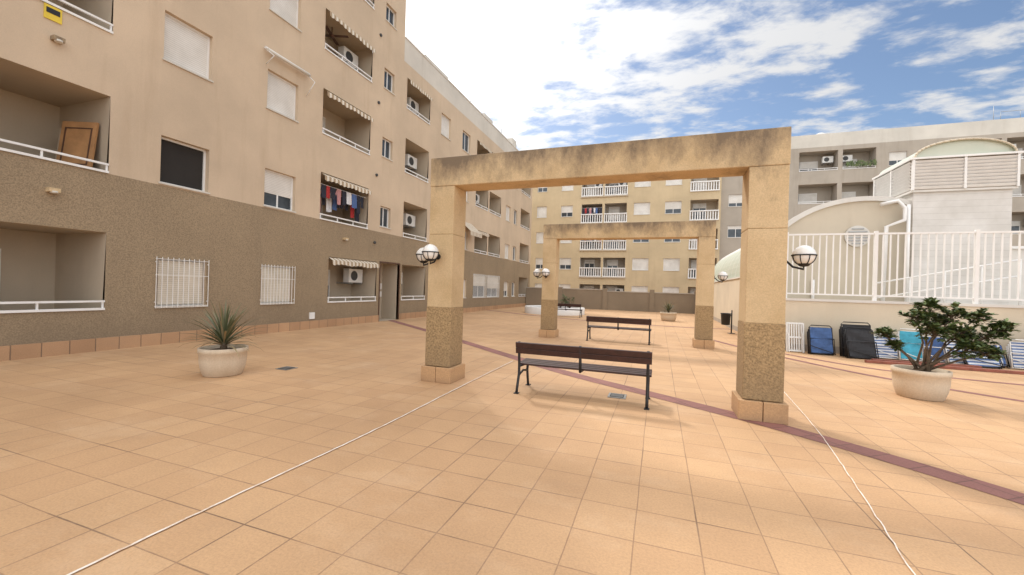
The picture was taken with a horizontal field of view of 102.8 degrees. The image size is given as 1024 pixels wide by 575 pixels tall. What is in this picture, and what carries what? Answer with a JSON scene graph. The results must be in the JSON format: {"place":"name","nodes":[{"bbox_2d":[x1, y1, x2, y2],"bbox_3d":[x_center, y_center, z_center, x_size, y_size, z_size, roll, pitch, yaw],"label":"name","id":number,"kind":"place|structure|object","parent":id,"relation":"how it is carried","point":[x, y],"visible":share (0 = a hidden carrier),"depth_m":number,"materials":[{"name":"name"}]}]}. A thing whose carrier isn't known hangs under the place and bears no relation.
{"place":"outdoors","nodes":[
{"label":"outdoors","id":0,"kind":"place"},
{"bbox_2d":[0,306,1023,574],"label":"plaza paving","id":1,"kind":"structure","parent":0,"point":[106,452],"depth_m":3.70,"materials":[{"name":"tile"}]},
{"bbox_2d":[176,302,261,377],"bbox_3d":[-4.846,0.809,6.896,1.270,1.299,1.316,2,0,20],"label":"potted yucca","id":2,"kind":"object","parent":1,"relation":"on","point":[224,357],"visible":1,"depth_m":6.73,"materials":[{"name":"concrete"}]},
{"bbox_2d":[0,303,525,360],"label":"plinth","id":3,"kind":"structure","parent":1,"relation":"on","point":[23,351],"depth_m":9.58,"materials":[{"name":"tile"}]},
{"bbox_2d":[0,0,531,345],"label":"walls","id":4,"kind":"structure","parent":1,"relation":"on","point":[116,230],"depth_m":11.07,"materials":[{"name":"paint"}]},
{"bbox_2d":[55,121,98,167],"bbox_3d":[-9.484,-2.582,8.729,1.200,1.950,0.492,2,0,10],"label":"leaning door panel","id":5,"kind":"structure","parent":4,"relation":"on","point":[78,139],"depth_m":8.71,"materials":[{"name":"brown wood"}]},
{"bbox_2d":[0,0,517,318],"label":"windows","id":6,"kind":"structure","parent":4,"relation":"attached to","point":[179,282],"depth_m":10.69,"materials":[{"name":"white glass"}]},
{"bbox_2d":[43,2,481,318],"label":"facade details","id":7,"kind":"object","parent":4,"relation":"attached to","point":[52,13],"visible":0.93,"depth_m":7.98,"materials":[{"name":"paint"}]},
{"bbox_2d":[0,0,529,312],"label":"balcony fittings","id":8,"kind":"object","parent":4,"relation":"attached to","point":[347,56],"visible":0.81,"depth_m":15.34,"materials":[{"name":"white paint"}]},
{"bbox_2d":[405,36,518,150],"bbox_3d":[-7.204,-13.093,16.987,3.530,4.160,44.830,2,0,20],"label":"rooftop","id":9,"kind":"object","parent":4,"relation":"on","point":[512,141],"visible":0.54,"depth_m":23.79,"materials":[{"name":"paint"}]},
{"bbox_2d":[275,366,297,369],"bbox_3d":[-4.113,1.469,7.463,0.260,0.016,0.260,2,0,20],"label":"drain cover","id":10,"kind":"object","parent":1,"relation":"on","point":[285,368],"visible":1,"depth_m":7.43,"materials":[{"name":"grey metal"}]},
{"bbox_2d":[67,361,511,574],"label":"chalk court line","id":11,"kind":"object","parent":1,"relation":"on","point":[243,491],"visible":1,"depth_m":2.95,"materials":[{"name":"white paint"}]},
{"bbox_2d":[525,294,584,315],"bbox_3d":[2.800,1.054,26.821,3.900,1.289,3.900,2,0,20],"label":"round planter bed","id":12,"kind":"object","parent":1,"relation":"on","point":[532,309],"visible":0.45,"depth_m":25.52,"materials":[{"name":"white paint"}]},
{"bbox_2d":[558,303,581,317],"bbox_3d":[3.160,1.319,23.926,1.850,0.790,0.680,2,0,20],"label":"park bench","id":13,"kind":"object","parent":1,"relation":"on","point":[565,305],"visible":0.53,"depth_m":23.68,"materials":[{"name":"brown wood"}]},
{"bbox_2d":[513,341,651,409],"bbox_3d":[1.063,1.247,6.171,1.980,0.790,0.680,2,0,20],"label":"park bench","id":14,"kind":"object","parent":1,"relation":"on","point":[614,355],"visible":1,"depth_m":6.00,"materials":[{"name":"brown wood"}]},
{"bbox_2d":[525,287,695,313],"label":"boundary wall","id":15,"kind":"structure","parent":1,"relation":"on","point":[606,299],"depth_m":33.51,"materials":[{"name":"grey paint"}]},
{"bbox_2d":[416,126,817,424],"bbox_3d":[1.038,-0.231,6.051,5.930,3.730,0.885,2,0,20],"label":"pergola frame","id":16,"kind":"object","parent":1,"relation":"on","point":[759,160],"visible":1,"depth_m":5.60,"materials":[{"name":"concrete"}]},
{"bbox_2d":[607,393,626,398],"bbox_3d":[1.597,1.640,6.208,0.260,0.016,0.260,2,0,20],"label":"drain cover","id":17,"kind":"object","parent":1,"relation":"on","point":[617,395],"visible":1,"depth_m":6.18,"materials":[{"name":"grey metal"}]},
{"bbox_2d":[586,316,651,344],"bbox_3d":[3.358,1.320,12.890,1.960,0.790,0.680,2,0,20],"label":"park bench","id":18,"kind":"object","parent":1,"relation":"on","point":[617,320],"visible":1,"depth_m":12.72,"materials":[{"name":"brown wood"}]},
{"bbox_2d":[533,220,727,348],"bbox_3d":[3.442,-0.155,12.752,5.930,3.730,0.885,2,0,20],"label":"pergola frame","id":19,"kind":"object","parent":1,"relation":"on","point":[703,233],"visible":1,"depth_m":12.49,"materials":[{"name":"concrete"}]},
{"bbox_2d":[660,300,676,320],"bbox_3d":[8.798,1.240,22.995,1.173,1.274,1.293,2,0,20],"label":"potted yucca","id":20,"kind":"object","parent":1,"relation":"on","point":[667,315],"visible":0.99,"depth_m":22.72,"materials":[{"name":"concrete"}]},
{"bbox_2d":[388,310,1023,504],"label":"decorative paving band","id":21,"kind":"object","parent":1,"relation":"on","point":[996,490],"visible":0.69,"depth_m":4.79,"materials":[{"name":"tile"}]},
{"bbox_2d":[713,277,739,331],"bbox_3d":[11.271,0.770,21.500,0.320,2.360,19.900,2,0,20],"label":"side coping","id":22,"kind":"object","parent":1,"relation":"on","point":[735,328],"visible":0.02,"depth_m":19.59,"materials":[{"name":"beige paint"}]},
{"bbox_2d":[720,310,734,333],"bbox_3d":[8.861,1.400,16.779,0.570,0.950,0.400,2,0,20],"label":"litter bin","id":23,"kind":"object","parent":1,"relation":"on","point":[725,318],"visible":1,"depth_m":16.68,"materials":[{"name":"black metal"}]},
{"bbox_2d":[786,322,804,352],"bbox_3d":[8.120,1.432,11.717,0.440,0.846,0.249,2,0,20],"label":"folded plastic chair","id":24,"kind":"object","parent":1,"relation":"on","point":[788,337],"visible":1,"depth_m":11.72,"materials":[{"name":"white plastic"}]},
{"bbox_2d":[807,325,835,354],"bbox_3d":[8.593,1.463,11.374,0.604,0.828,0.375,2,0,20],"label":"folded sun lounger","id":25,"kind":"object","parent":1,"relation":"on","point":[819,340],"visible":0.99,"depth_m":11.34,"materials":[{"name":"blue fabric"}]},
{"bbox_2d":[784,392,915,574],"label":"chalk court line","id":26,"kind":"object","parent":1,"relation":"on","point":[863,496],"visible":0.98,"depth_m":3.17,"materials":[{"name":"white paint"}]},
{"bbox_2d":[839,321,870,355],"bbox_3d":[9.300,1.414,11.062,0.704,0.956,0.352,2,0,20],"label":"folded sun lounger","id":27,"kind":"object","parent":1,"relation":"on","point":[843,327],"visible":0.38,"depth_m":11.12,"materials":[{"name":"black fabric"}]},
{"bbox_2d":[842,327,878,358],"bbox_3d":[9.241,1.488,10.858,0.685,0.843,0.410,2,0,15],"label":"folded sun lounger","id":28,"kind":"object","parent":1,"relation":"on","point":[859,344],"visible":0.93,"depth_m":10.82,"materials":[{"name":"black fabric"}]},
{"bbox_2d":[714,278,1023,364],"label":"masonry","id":29,"kind":"object","parent":1,"relation":"on","point":[834,314],"visible":0.24,"depth_m":11.61,"materials":[{"name":"beige paint"}]},
{"bbox_2d":[786,229,1023,303],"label":"metal fence","id":30,"kind":"object","parent":29,"relation":"on","point":[976,263],"visible":0.93,"depth_m":11.15,"materials":[{"name":"white metal"}]},
{"bbox_2d":[874,334,898,359],"bbox_3d":[9.958,1.582,10.921,0.564,0.672,0.339,2,0,20],"label":"folded sun lounger","id":31,"kind":"object","parent":1,"relation":"on","point":[885,352],"visible":0.56,"depth_m":10.87,"materials":[{"name":"white fabric"}]},
{"bbox_2d":[896,328,923,361],"bbox_3d":[10.430,1.508,10.717,0.514,0.848,0.356,2,0,25],"label":"folded sun lounger","id":32,"kind":"object","parent":1,"relation":"on","point":[912,344],"visible":0.69,"depth_m":10.69,"materials":[{"name":"teal fabric"}]},
{"bbox_2d":[922,336,949,362],"bbox_3d":[10.894,1.580,10.591,0.565,0.730,0.335,2,0,26],"label":"folded sun lounger","id":33,"kind":"object","parent":1,"relation":"on","point":[936,346],"visible":0.3,"depth_m":10.54,"materials":[{"name":"blue fabric"}]},
{"bbox_2d":[864,359,1023,374],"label":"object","id":34,"kind":"structure","parent":1,"relation":"on","point":[949,366],"depth_m":9.66,"materials":[{"name":"red wood"}]},
{"bbox_2d":[871,297,1021,401],"bbox_3d":[6.966,0.984,6.681,1.908,1.659,0.897,2,0,20],"label":"potted shrub","id":35,"kind":"object","parent":1,"relation":"on","point":[925,380],"visible":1,"depth_m":6.56,"materials":[{"name":"green plant"}]},
{"bbox_2d":[943,340,964,364],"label":"folded sun lounger","id":36,"kind":"object","parent":1,"relation":"on","point":[951,345],"visible":0.3,"depth_m":10.32,"materials":[{"name":"white fabric"}]},
{"bbox_2d":[962,351,1004,368],"bbox_3d":[11.461,1.774,9.987,0.665,0.414,0.343,2,0,23],"label":"folded sun lounger","id":37,"kind":"object","parent":1,"relation":"on","point":[984,362],"visible":0.61,"depth_m":9.93,"materials":[{"name":"white fabric"}]},
{"bbox_2d":[973,342,1009,367],"bbox_3d":[11.811,1.679,10.130,0.615,0.630,0.375,2,0,13],"label":"folded sun lounger","id":38,"kind":"object","parent":1,"relation":"on","point":[1004,362],"visible":0.16,"depth_m":9.99,"materials":[{"name":"blue metal"}]},
{"bbox_2d":[1006,339,1023,369],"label":"folded sun lounger","id":39,"kind":"object","parent":1,"relation":"on","point":[1015,350],"visible":0.98,"depth_m":9.85,"materials":[{"name":"white fabric"}]},
{"bbox_2d":[530,177,721,292],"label":"walls","id":40,"kind":"structure","parent":0,"point":[657,195],"depth_m":41.43,"materials":[{"name":"beige paint"}]},
{"bbox_2d":[535,178,706,292],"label":"windows","id":41,"kind":"structure","parent":40,"relation":"attached to","point":[669,264],"depth_m":41.36,"materials":[{"name":"paint"}]},
{"bbox_2d":[578,180,719,290],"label":"balcony fittings","id":42,"kind":"object","parent":40,"relation":"attached to","point":[588,212],"visible":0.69,"depth_m":42.05,"materials":[{"name":"white paint"}]},
{"bbox_2d":[405,0,1023,283],"label":"sky","id":43,"kind":"structure","parent":0,"point":[546,73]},
{"bbox_2d":[872,137,1023,304],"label":"lift tower","id":44,"kind":"structure","parent":0,"point":[961,184],"depth_m":12.99,"materials":[{"name":"white paint"}]},
{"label":"raised terrace","id":45,"kind":"structure","parent":0,"visible":0},
{"bbox_2d":[787,201,906,301],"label":"gable wall","id":46,"kind":"structure","parent":45,"relation":"on","point":[871,216],"depth_m":14.14,"materials":[{"name":"beige paint"}]},
{"bbox_2d":[714,196,910,280],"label":"vault roof","id":47,"kind":"structure","parent":46,"relation":"on","point":[729,264],"depth_m":14.60,"materials":[{"name":"white paint"}]},
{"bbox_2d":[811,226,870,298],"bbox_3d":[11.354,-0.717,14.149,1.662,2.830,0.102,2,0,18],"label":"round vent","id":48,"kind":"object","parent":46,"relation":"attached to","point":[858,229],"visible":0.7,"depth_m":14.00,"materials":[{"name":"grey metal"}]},
{"bbox_2d":[877,259,1021,304],"bbox_3d":[12.552,-0.054,11.859,3.244,1.574,0.050,2,0,20],"label":"ramp handrail","id":49,"kind":"object","parent":45,"relation":"on","point":[980,282],"visible":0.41,"depth_m":11.75,"materials":[{"name":"white metal"}]},
{"label":"ground","id":50,"kind":"structure","parent":0,"visible":0},
{"bbox_2d":[719,117,1023,260],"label":"walls","id":51,"kind":"structure","parent":50,"relation":"on","point":[829,185],"depth_m":35.84,"materials":[{"name":"grey paint"}]},
{"bbox_2d":[728,148,1021,237],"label":"windows","id":52,"kind":"structure","parent":51,"relation":"attached to","point":[736,200],"depth_m":37.60,"materials":[{"name":"paint"}]},
{"bbox_2d":[798,107,1023,233],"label":"balcony fittings","id":53,"kind":"object","parent":51,"relation":"attached to","point":[847,159],"visible":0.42,"depth_m":35.65,"materials":[{"name":"white paint"}]}
]}

